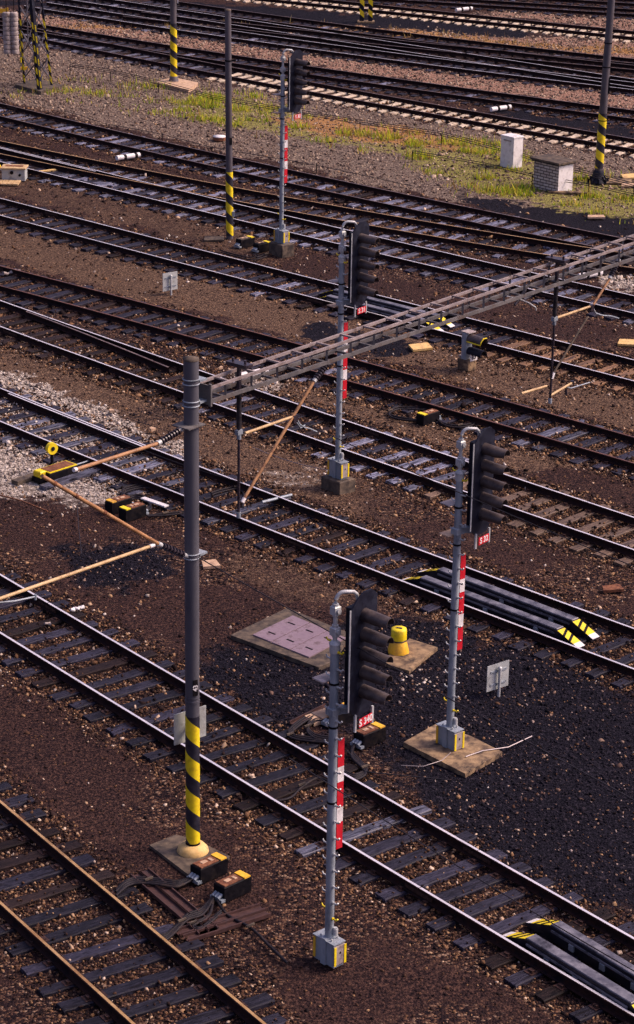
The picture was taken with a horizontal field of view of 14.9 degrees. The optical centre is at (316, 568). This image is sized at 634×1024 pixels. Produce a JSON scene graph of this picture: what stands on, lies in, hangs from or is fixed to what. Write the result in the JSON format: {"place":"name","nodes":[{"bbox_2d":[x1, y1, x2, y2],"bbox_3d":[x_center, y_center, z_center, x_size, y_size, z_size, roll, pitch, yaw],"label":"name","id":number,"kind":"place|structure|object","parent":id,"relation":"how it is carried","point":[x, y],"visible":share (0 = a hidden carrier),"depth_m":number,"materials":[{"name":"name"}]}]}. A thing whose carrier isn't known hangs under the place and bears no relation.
{"place":"outdoors","nodes":[
{"label":"outdoors","id":0,"kind":"place"},
{"bbox_2d":[2,5,10,55],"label":"counterweight stack","id":1,"kind":"object","parent":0,"point":[6,34],"visible":1,"depth_m":100.78,"materials":[{"name":"grey concrete"}]},
{"bbox_2d":[10,0,18,53],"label":"counterweight stack","id":2,"kind":"object","parent":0,"point":[14,32],"visible":1,"depth_m":100.79,"materials":[{"name":"grey concrete"}]},
{"bbox_2d":[0,0,633,1023],"bbox_3d":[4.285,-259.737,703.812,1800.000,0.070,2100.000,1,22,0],"label":"ground","id":3,"kind":"structure","parent":0,"point":[390,1002],"depth_m":48.62,"materials":[{"name":"gravel"}]},
{"bbox_2d":[0,164,28,185],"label":"point machine","id":4,"kind":"object","parent":3,"relation":"on","point":[14,174],"visible":1,"depth_m":81.71,"materials":[{"name":"metal"}]},
{"bbox_2d":[15,0,62,94],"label":"lattice mast","id":5,"kind":"object","parent":3,"relation":"on","point":[39,84],"visible":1,"depth_m":96.80,"materials":[{"name":"grey metal"}]},
{"bbox_2d":[11,458,101,490],"bbox_3d":[-5.741,-2.182,54.397,0.920,0.300,2.100,19,28,38],"label":"point machine","id":6,"kind":"object","parent":3,"relation":"on","point":[62,473],"visible":0.77,"depth_m":54.10,"materials":[{"name":"black paint"}]},
{"bbox_2d":[45,442,57,464],"bbox_3d":[-5.943,-2.451,54.517,0.270,0.785,0.171,-16,27,-37],"label":"point lantern","id":7,"kind":"object","parent":6,"relation":"on","point":[51,448],"visible":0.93,"depth_m":54.39,"materials":[{"name":"yellow paint"}]},
{"bbox_2d":[105,495,133,514],"bbox_3d":[-4.245,-1.398,52.423,0.652,0.286,0.260,-19,29,-41],"label":"track box","id":8,"kind":"object","parent":3,"relation":"on","point":[113,505],"visible":0.9,"depth_m":52.25,"materials":[{"name":"black paint"}]},
{"bbox_2d":[115,152,140,160],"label":"fouling marker","id":9,"kind":"object","parent":3,"relation":"on","point":[127,156],"visible":1,"depth_m":85.12,"materials":[{"name":"white paint"}]},
{"bbox_2d":[118,502,148,521],"bbox_3d":[-3.912,-1.233,52.014,0.666,0.292,0.265,-19,29,-41],"label":"track box","id":10,"kind":"object","parent":3,"relation":"on","point":[132,511],"visible":0.99,"depth_m":51.87,"materials":[{"name":"black paint"}]},
{"bbox_2d":[0,782,286,1023],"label":"railway track","id":11,"kind":"structure","parent":3,"relation":"on","point":[243,1009],"depth_m":35.33,"materials":[{"name":"orange metal"}]},
{"bbox_2d":[114,876,192,896],"bbox_3d":[-2.513,4.787,37.100,1.290,0.086,0.526,-6,23,-17],"label":"cable bundle","id":12,"kind":"object","parent":11,"relation":"on","point":[133,881],"visible":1,"depth_m":37.07,"materials":[{"name":"black rubber"}]},
{"bbox_2d":[154,896,214,940],"bbox_3d":[-1.933,5.205,36.070,0.292,0.086,1.576,15,26,32],"label":"cable bundle","id":13,"kind":"object","parent":11,"relation":"on","point":[181,922],"visible":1,"depth_m":36.10,"materials":[{"name":"black rubber"}]},
{"bbox_2d":[130,871,208,934],"bbox_3d":[-2.227,5.036,36.580,0.180,0.070,2.084,-13,25,-31],"label":"cable trough","id":14,"kind":"object","parent":3,"relation":"on","point":[169,903],"visible":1,"depth_m":36.61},
{"bbox_2d":[163,271,177,294],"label":"square sign","id":15,"kind":"object","parent":3,"relation":"on","point":[170,282],"visible":1,"depth_m":68.71,"materials":[{"name":"metal"}]},
{"bbox_2d":[153,0,197,92],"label":"steel pole","id":16,"kind":"object","parent":3,"relation":"on","point":[182,83],"visible":0.96,"depth_m":98.05,"materials":[{"name":"metal"}]},
{"bbox_2d":[138,867,218,931],"bbox_3d":[-2.100,5.000,36.678,0.180,0.070,2.121,-13,25,-31],"label":"cable trough","id":17,"kind":"object","parent":3,"relation":"on","point":[180,899],"visible":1,"depth_m":36.73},
{"bbox_2d":[187,852,227,884],"bbox_3d":[-1.693,4.617,37.380,0.652,0.286,0.260,-19,29,-41],"label":"track box","id":18,"kind":"object","parent":3,"relation":"on","point":[209,868],"visible":1,"depth_m":37.29,"materials":[{"name":"black paint"}]},
{"bbox_2d":[202,559,220,568],"bbox_3d":[-2.167,-0.084,49.454,0.353,0.060,0.325,-7,26,-13],"label":"loose slab","id":19,"kind":"object","parent":3,"relation":"on","point":[214,562],"depth_m":49.38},
{"bbox_2d":[204,236,223,241],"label":"loose slab","id":20,"kind":"object","parent":3,"relation":"on","point":[213,238],"depth_m":74.62,"materials":[{"name":"grey concrete"}]},
{"bbox_2d":[174,903,263,936],"bbox_3d":[-1.443,5.228,36.130,1.472,0.070,0.180,-13,25,-30],"label":"cable trough","id":21,"kind":"object","parent":3,"relation":"on","point":[184,929],"visible":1,"depth_m":36.22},
{"bbox_2d":[188,898,221,929],"bbox_3d":[-1.602,5.145,36.235,0.326,0.086,0.990,8,23,18],"label":"cable bundle","id":22,"kind":"object","parent":21,"relation":"on","point":[194,923],"visible":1,"depth_m":36.07,"materials":[{"name":"black rubber"}]},
{"bbox_2d":[182,908,270,941],"bbox_3d":[-1.329,5.289,35.983,1.440,0.070,0.180,-13,26,-32],"label":"cable trough","id":23,"kind":"object","parent":3,"relation":"on","point":[248,918],"visible":1,"depth_m":35.98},
{"bbox_2d":[224,9,235,239],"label":"steel pole","id":24,"kind":"object","parent":3,"relation":"on","point":[230,212],"visible":1,"depth_m":73.64,"materials":[{"name":"grey metal"}]},
{"bbox_2d":[210,870,251,903],"bbox_3d":[-1.312,4.831,36.857,0.652,0.286,0.260,-19,29,-41],"label":"track box","id":25,"kind":"object","parent":3,"relation":"on","point":[237,884],"visible":1,"depth_m":36.77,"materials":[{"name":"black paint"}]},
{"bbox_2d":[64,109,411,185],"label":"signal wires","id":26,"kind":"object","parent":3,"relation":"on","point":[212,147],"visible":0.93,"depth_m":85.22,"materials":[{"name":"black paint"}]},
{"bbox_2d":[234,235,254,248],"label":"track box","id":27,"kind":"object","parent":3,"relation":"on","point":[245,241],"visible":0.99,"depth_m":73.90,"materials":[{"name":"black paint"}]},
{"bbox_2d":[220,250,268,259],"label":"cable bundle","id":28,"kind":"object","parent":3,"relation":"on","point":[246,257],"visible":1,"depth_m":72.79,"materials":[{"name":"black rubber"}]},
{"bbox_2d":[216,900,288,964],"bbox_3d":[-0.947,5.321,35.821,0.182,0.086,2.094,-13,26,-31],"label":"cable bundle","id":29,"kind":"object","parent":3,"relation":"on","point":[282,958],"visible":1,"depth_m":35.82,"materials":[{"name":"black rubber"}]},
{"bbox_2d":[251,240,269,252],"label":"track box","id":30,"kind":"object","parent":3,"relation":"on","point":[261,246],"visible":1,"depth_m":73.43,"materials":[{"name":"black paint"}]},
{"bbox_2d":[230,608,345,669],"bbox_3d":[-0.268,1.331,46.048,2.333,0.141,1.737,18,28,37],"label":"cable chamber","id":31,"kind":"object","parent":3,"relation":"on","point":[288,635],"visible":0.91,"depth_m":45.92,"materials":[{"name":"pink concrete"}]},
{"bbox_2d":[269,49,309,257],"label":"light signal","id":32,"kind":"object","parent":3,"relation":"on","point":[281,246],"visible":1,"depth_m":71.75,"materials":[{"name":"grey metal"}]},
{"bbox_2d":[289,703,324,725],"bbox_3d":[-0.108,2.588,42.835,0.180,0.070,0.975,18,27,36],"label":"cable trough","id":33,"kind":"object","parent":3,"relation":"on","point":[294,720],"visible":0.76,"depth_m":42.82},
{"bbox_2d":[286,711,327,743],"bbox_3d":[-0.160,2.752,42.321,0.736,0.086,1.284,1,22,0],"label":"cable bundle","id":34,"kind":"object","parent":3,"relation":"on","point":[290,734],"visible":0.96,"depth_m":41.97,"materials":[{"name":"black rubber"}]},
{"bbox_2d":[304,718,328,740],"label":"cable bundle","id":35,"kind":"object","parent":3,"relation":"on","point":[310,732],"visible":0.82,"depth_m":42.10,"materials":[{"name":"black rubber"}]},
{"bbox_2d":[0,337,633,1023],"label":"ballast stones","id":36,"kind":"object","parent":3,"relation":"on","point":[396,487],"visible":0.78,"depth_m":47.90,"materials":[{"name":"gravel"}]},
{"bbox_2d":[0,565,633,1023],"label":"railway track","id":37,"kind":"structure","parent":3,"relation":"on","point":[512,951],"depth_m":39.54,"materials":[{"name":"metal"}]},
{"bbox_2d":[277,777,327,801],"bbox_3d":[-0.298,3.626,40.115,1.221,0.086,0.409,-14,26,-32],"label":"cable bundle","id":38,"kind":"object","parent":37,"relation":"on","point":[303,784],"visible":0.81,"depth_m":40.15,"materials":[{"name":"black rubber"}]},
{"bbox_2d":[344,744,368,779],"bbox_3d":[0.643,3.240,41.125,0.456,0.086,1.559,1,22,0],"label":"cable bundle","id":39,"kind":"object","parent":37,"relation":"on","point":[362,765],"visible":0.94,"depth_m":40.84,"materials":[{"name":"black rubber"}]},
{"bbox_2d":[503,932,633,1012],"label":"ramp beam","id":40,"kind":"structure","parent":37,"relation":"on","point":[553,955],"depth_m":34.59,"materials":[{"name":"metal"}]},
{"bbox_2d":[526,918,633,991],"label":"ramp beam","id":41,"kind":"structure","parent":37,"relation":"on","point":[619,973],"depth_m":35.14,"materials":[{"name":"metal"}]},
{"bbox_2d":[0,384,633,689],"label":"railway track","id":42,"kind":"structure","parent":3,"relation":"on","point":[113,471],"depth_m":50.96,"materials":[{"name":"metal"}]},
{"bbox_2d":[121,484,180,510],"bbox_3d":[-3.831,-1.598,53.126,1.255,0.086,1.702,12,24,25],"label":"cable bundle","id":43,"kind":"object","parent":42,"relation":"on","point":[128,488],"visible":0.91,"depth_m":53.45,"materials":[{"name":"black rubber"}]},
{"bbox_2d":[140,497,168,507],"bbox_3d":[-3.520,-1.440,52.703,0.750,0.030,0.130,19,28,38],"label":"white board","id":44,"kind":"object","parent":43,"relation":"on","point":[161,504],"visible":1,"depth_m":52.65,"materials":[{"name":"paint"}]},
{"bbox_2d":[146,510,183,516],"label":"cable bundle","id":45,"kind":"object","parent":42,"relation":"on","point":[167,513],"visible":1,"depth_m":52.06,"materials":[{"name":"black rubber"}]},
{"bbox_2d":[210,485,244,507],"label":"cable bundle","id":46,"kind":"object","parent":42,"relation":"on","point":[222,490],"visible":0.72,"depth_m":53.51,"materials":[{"name":"black rubber"}]},
{"bbox_2d":[402,575,584,647],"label":"ramp beam","id":47,"kind":"structure","parent":42,"relation":"on","point":[513,615],"depth_m":46.89,"materials":[{"name":"metal"}]},
{"bbox_2d":[417,567,599,640],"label":"ramp beam","id":48,"kind":"structure","parent":42,"relation":"on","point":[574,625],"depth_m":47.28,"materials":[{"name":"metal"}]},
{"bbox_2d":[0,298,633,567],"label":"railway track","id":49,"kind":"structure","parent":3,"relation":"on","point":[161,362],"depth_m":57.28,"materials":[{"name":"metal"}]},
{"bbox_2d":[0,265,633,480],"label":"railway track","id":50,"kind":"structure","parent":3,"relation":"on","point":[205,322],"depth_m":62.10,"materials":[{"name":"metal"}]},
{"bbox_2d":[388,404,435,421],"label":"cable bundle","id":51,"kind":"object","parent":50,"relation":"on","point":[400,417],"visible":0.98,"depth_m":58.96,"materials":[{"name":"black rubber"}]},
{"bbox_2d":[437,419,474,427],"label":"cable bundle","id":52,"kind":"object","parent":50,"relation":"on","point":[461,425],"visible":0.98,"depth_m":58.06,"materials":[{"name":"black rubber"}]},
{"bbox_2d":[0,7,633,216],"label":"gravel stones","id":53,"kind":"object","parent":3,"relation":"on","point":[359,67],"visible":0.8,"depth_m":95.62,"materials":[{"name":"gravel"}]},
{"bbox_2d":[0,198,633,395],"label":"railway track","id":54,"kind":"structure","parent":3,"relation":"on","point":[280,292],"depth_m":69.96,"materials":[{"name":"metal"}]},
{"bbox_2d":[318,294,443,330],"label":"ramp beam","id":55,"kind":"structure","parent":54,"relation":"on","point":[373,309],"depth_m":66.62,"materials":[{"name":"metal"}]},
{"bbox_2d":[318,289,454,328],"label":"ramp beam","id":56,"kind":"structure","parent":54,"relation":"on","point":[386,304],"depth_m":67.15,"materials":[{"name":"metal"}]},
{"bbox_2d":[0,102,633,265],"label":"railway track","id":57,"kind":"structure","parent":3,"relation":"on","point":[402,209],"depth_m":81.91,"materials":[{"name":"metal"}]},
{"bbox_2d":[0,96,633,348],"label":"ballast stones","id":58,"kind":"object","parent":3,"relation":"on","point":[62,311],"visible":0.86,"depth_m":76.47,"materials":[{"name":"gravel"}]},
{"bbox_2d":[0,147,633,324],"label":"railway track","id":59,"kind":"structure","parent":3,"relation":"on","point":[431,268],"depth_m":74.56,"materials":[{"name":"metal"}]},
{"bbox_2d":[0,141,633,279],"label":"railway track","id":60,"kind":"structure","parent":3,"relation":"on","point":[420,236],"depth_m":77.77,"materials":[{"name":"grey metal"}]},
{"bbox_2d":[0,21,633,157],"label":"railway track","id":61,"kind":"structure","parent":3,"relation":"on","point":[157,64],"depth_m":96.14,"materials":[{"name":"metal"}]},
{"bbox_2d":[0,17,633,126],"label":"railway track","id":62,"kind":"structure","parent":3,"relation":"on","point":[483,100],"depth_m":99.27,"materials":[{"name":"metal"}]},
{"bbox_2d":[0,203,633,846],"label":"pale stones","id":63,"kind":"object","parent":3,"relation":"on","point":[116,427],"visible":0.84,"depth_m":57.16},
{"bbox_2d":[8,74,633,223],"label":"grass","id":64,"kind":"structure","parent":3,"relation":"on","point":[381,137],"depth_m":89.23,"materials":[{"name":"plant"}]},
{"bbox_2d":[16,2,633,96],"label":"railway track","id":65,"kind":"structure","parent":3,"relation":"on","point":[49,8],"depth_m":106.12,"materials":[{"name":"metal"}]},
{"bbox_2d":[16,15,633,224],"bbox_3d":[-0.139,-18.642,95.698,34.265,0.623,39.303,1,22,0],"label":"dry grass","id":66,"kind":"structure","parent":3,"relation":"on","point":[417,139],"depth_m":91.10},
{"bbox_2d":[34,0,633,93],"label":"railway track","id":67,"kind":"structure","parent":3,"relation":"on","point":[133,11],"depth_m":108.44,"materials":[{"name":"metal"}]},
{"bbox_2d":[41,387,633,920],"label":"ash lumps","id":68,"kind":"object","parent":3,"relation":"on","point":[327,685],"visible":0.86,"depth_m":42.93,"materials":[{"name":"gravel"}]},
{"bbox_2d":[346,750,451,780],"bbox_3d":[1.237,3.390,40.761,2.074,0.018,0.534,14,25,29],"label":"wire","id":69,"kind":"object","parent":68,"relation":"on","point":[404,775],"visible":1,"depth_m":40.59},
{"bbox_2d":[321,702,353,726],"bbox_3d":[0.376,2.573,42.613,0.652,0.286,0.260,-19,29,-41],"label":"track box","id":70,"kind":"object","parent":3,"relation":"on","point":[346,718],"visible":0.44,"depth_m":42.55,"materials":[{"name":"black paint"}]},
{"bbox_2d":[321,220,379,494],"bbox_3d":[0.773,-4.551,52.848,0.872,6.127,0.941,-17,28,-38],"label":"light signal","id":71,"kind":"object","parent":3,"relation":"on","point":[336,479],"visible":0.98,"depth_m":52.35,"materials":[{"name":"grey metal"}]},
{"bbox_2d":[70,63,633,196],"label":"signal wires","id":72,"kind":"object","parent":3,"relation":"on","point":[340,118],"visible":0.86,"depth_m":90.64,"materials":[{"name":"black paint"}]},
{"bbox_2d":[311,588,394,968],"bbox_3d":[0.461,2.974,34.098,1.108,5.787,0.596,1,22,-1],"label":"light signal","id":73,"kind":"object","parent":3,"relation":"on","point":[365,619],"visible":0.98,"depth_m":33.55,"materials":[{"name":"metal"}]},
{"bbox_2d":[357,0,374,22],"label":"twin leg mast","id":74,"kind":"object","parent":3,"relation":"on","point":[369,12],"visible":1,"depth_m":113.90,"materials":[{"name":"yellow paint"}]},
{"bbox_2d":[350,721,385,749],"bbox_3d":[0.877,2.882,41.857,0.652,0.286,0.260,-19,29,-41],"label":"track box","id":75,"kind":"object","parent":3,"relation":"on","point":[372,734],"visible":0.98,"depth_m":41.76,"materials":[{"name":"black paint"}]},
{"bbox_2d":[121,12,633,76],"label":"railway track","id":76,"kind":"structure","parent":3,"relation":"on","point":[595,68],"depth_m":107.52,"materials":[{"name":"metal"}]},
{"bbox_2d":[124,0,633,68],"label":"railway track","id":77,"kind":"structure","parent":3,"relation":"on","point":[312,24],"depth_m":110.09,"materials":[{"name":"metal"}]},
{"bbox_2d":[149,234,633,876],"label":"catenary gantry","id":78,"kind":"object","parent":3,"relation":"on","point":[181,854],"visible":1,"depth_m":37.46,"materials":[{"name":"metal"}]},
{"bbox_2d":[0,374,180,434],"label":"overhead wire","id":79,"kind":"object","parent":78,"relation":"attached to","point":[87,405],"visible":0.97,"depth_m":41.52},
{"bbox_2d":[40,428,188,558],"bbox_3d":[-2.852,-0.722,34.768,0.104,2.100,2.980,18,27,36],"label":"cantilever bracket","id":80,"kind":"object","parent":78,"relation":"attached to","point":[171,435],"visible":1,"depth_m":34.75,"materials":[{"name":"brown metal"}]},
{"bbox_2d":[0,543,154,602],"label":"cantilever bracket","id":81,"kind":"object","parent":80,"relation":"attached to","point":[150,546],"visible":1,"depth_m":34.17,"materials":[{"name":"metal"}]},
{"bbox_2d":[225,357,252,517],"bbox_3d":[-1.172,-1.939,36.479,0.400,2.508,0.160,18,27,36],"label":"drop post","id":82,"kind":"object","parent":78,"relation":"hanging from","point":[239,364],"visible":1,"depth_m":36.31,"materials":[{"name":"metal"}]},
{"bbox_2d":[240,364,329,502],"bbox_3d":[-0.474,-2.115,37.328,0.104,1.829,2.089,18,27,36],"label":"cantilever bracket","id":83,"kind":"object","parent":78,"relation":"attached to","point":[293,418],"visible":1,"depth_m":37.27,"materials":[{"name":"brown metal"}]},
{"bbox_2d":[198,557,633,800],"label":"overhead wire","id":84,"kind":"object","parent":78,"relation":"attached to","point":[427,686],"visible":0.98,"depth_m":31.98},
{"bbox_2d":[265,405,633,566],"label":"overhead wire","id":85,"kind":"object","parent":78,"relation":"attached to","point":[459,492],"visible":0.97,"depth_m":37.31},
{"bbox_2d":[545,254,569,403],"bbox_3d":[4.147,-4.176,42.574,0.400,2.685,0.160,18,27,36],"label":"drop post","id":86,"kind":"object","parent":78,"relation":"hanging from","point":[557,261],"visible":1,"depth_m":42.39,"materials":[{"name":"metal"}]},
{"bbox_2d":[551,380,589,395],"bbox_3d":[4.528,-3.235,43.469,0.078,0.226,1.280,17,27,35],"label":"cantilever bracket","id":87,"kind":"object","parent":86,"relation":"attached to","point":[565,387],"visible":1,"depth_m":43.39,"materials":[{"name":"metal"}]},
{"bbox_2d":[552,258,620,378],"bbox_3d":[4.811,-4.466,43.329,0.104,1.822,2.129,18,27,36],"label":"cantilever bracket","id":88,"kind":"object","parent":86,"relation":"attached to","point":[589,307],"visible":1,"depth_m":43.31,"materials":[{"name":"brown metal"}]},
{"bbox_2d":[386,638,436,673],"bbox_3d":[1.724,1.649,45.385,0.649,0.100,1.359,12,24,25],"label":"concrete surround","id":89,"kind":"object","parent":3,"relation":"on","point":[420,653],"visible":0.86,"depth_m":45.27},
{"bbox_2d":[388,626,408,655],"bbox_3d":[1.526,1.329,45.385,0.388,0.488,0.388,20,28,39],"label":"yellow hydrant","id":90,"kind":"object","parent":89,"relation":"on","point":[398,646],"visible":0.9,"depth_m":45.27,"materials":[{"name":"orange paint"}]},
{"bbox_2d":[409,342,432,351],"bbox_3d":[2.734,-5.844,64.160,0.544,0.060,0.450,-7,26,-13],"label":"loose slab","id":91,"kind":"object","parent":3,"relation":"on","point":[420,347],"depth_m":64.05,"materials":[{"name":"yellow concrete"}]},
{"bbox_2d":[416,409,441,425],"bbox_3d":[2.696,-3.649,58.377,0.659,0.289,0.263,-19,29,-41],"label":"track box","id":92,"kind":"object","parent":3,"relation":"on","point":[425,417],"visible":1,"depth_m":58.23,"materials":[{"name":"black paint"}]},
{"bbox_2d":[226,0,633,42],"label":"railway track","id":93,"kind":"structure","parent":3,"relation":"on","point":[549,28],"depth_m":114.93,"materials":[{"name":"metal"}]},
{"bbox_2d":[403,724,501,777],"bbox_3d":[2.336,3.115,41.697,1.079,0.115,1.747,-17,28,-37],"label":"concrete pad","id":94,"kind":"object","parent":3,"relation":"on","point":[424,744],"visible":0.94,"depth_m":41.48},
{"bbox_2d":[436,427,509,750],"bbox_3d":[2.561,0.377,40.728,1.108,5.787,0.596,1,22,-1],"label":"light signal","id":95,"kind":"object","parent":94,"relation":"on","point":[484,467],"visible":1,"depth_m":40.19,"materials":[{"name":"metal"}]},
{"bbox_2d":[465,735,531,756],"bbox_3d":[3.149,3.066,41.658,1.468,0.023,0.150,-13,26,-32],"label":"wire","id":96,"kind":"object","parent":94,"relation":"on","point":[498,748],"visible":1,"depth_m":41.61,"materials":[{"name":"metal"}]},
{"bbox_2d":[457,329,487,371],"bbox_3d":[3.986,-5.552,62.261,0.303,1.004,0.846,-17,28,-38],"label":"shunting signal","id":97,"kind":"object","parent":3,"relation":"on","point":[468,355],"visible":1,"depth_m":62.23,"materials":[{"name":"metal"}]},
{"bbox_2d":[341,0,633,19],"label":"railway track","id":98,"kind":"structure","parent":3,"relation":"on","point":[533,6],"depth_m":118.56,"materials":[{"name":"metal"}]},
{"bbox_2d":[486,660,508,696],"bbox_3d":[3.277,2.035,43.731,0.520,0.690,0.102,-15,27,-35],"label":"square sign","id":99,"kind":"object","parent":3,"relation":"on","point":[497,676],"visible":1,"depth_m":43.70,"materials":[{"name":"metal"}]},
{"bbox_2d":[490,105,511,111],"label":"fouling marker","id":100,"kind":"object","parent":3,"relation":"on","point":[500,108],"visible":1,"depth_m":94.35,"materials":[{"name":"white paint"}]},
{"bbox_2d":[500,133,523,167],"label":"white cabinet","id":101,"kind":"object","parent":3,"relation":"on","point":[511,149],"visible":0.97,"depth_m":84.93,"materials":[{"name":"paint"}]},
{"bbox_2d":[412,150,633,195],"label":"signal wires","id":102,"kind":"object","parent":3,"relation":"on","point":[517,172],"visible":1,"depth_m":83.08,"materials":[{"name":"black paint"}]},
{"bbox_2d":[530,154,577,190],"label":"brick hut","id":103,"kind":"object","parent":3,"relation":"on","point":[552,172],"visible":1,"depth_m":81.61,"materials":[{"name":"brick"}]},
{"bbox_2d":[498,0,633,8],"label":"railway track","id":104,"kind":"structure","parent":3,"relation":"on","point":[603,3],"depth_m":120.23,"materials":[{"name":"metal"}]},
{"bbox_2d":[548,190,592,193],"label":"loose slab","id":105,"kind":"structure","parent":3,"relation":"on","point":[563,192],"depth_m":81.35,"materials":[{"name":"concrete"}]},
{"bbox_2d":[587,0,614,184],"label":"steel pole","id":106,"kind":"object","parent":3,"relation":"on","point":[602,123],"visible":0.94,"depth_m":81.87,"materials":[{"name":"metal"}]},
{"bbox_2d":[602,584,623,592],"bbox_3d":[5.896,0.399,48.571,0.416,0.060,0.249,-5,25,-9],"label":"loose slab","id":107,"kind":"object","parent":3,"relation":"on","point":[612,588],"depth_m":48.50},
{"bbox_2d":[604,178,631,184],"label":"loose slab","id":108,"kind":"structure","parent":3,"relation":"on","point":[613,183],"depth_m":82.90,"materials":[{"name":"concrete"}]},
{"bbox_2d":[618,339,633,346],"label":"loose slab","id":109,"kind":"object","parent":3,"relation":"on","point":[625,342],"depth_m":64.76,"materials":[{"name":"yellow concrete"}]},
{"bbox_2d":[289,758,633,970],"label":"overhead wire","id":110,"kind":"object","parent":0,"point":[464,869],"visible":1,"depth_m":27.00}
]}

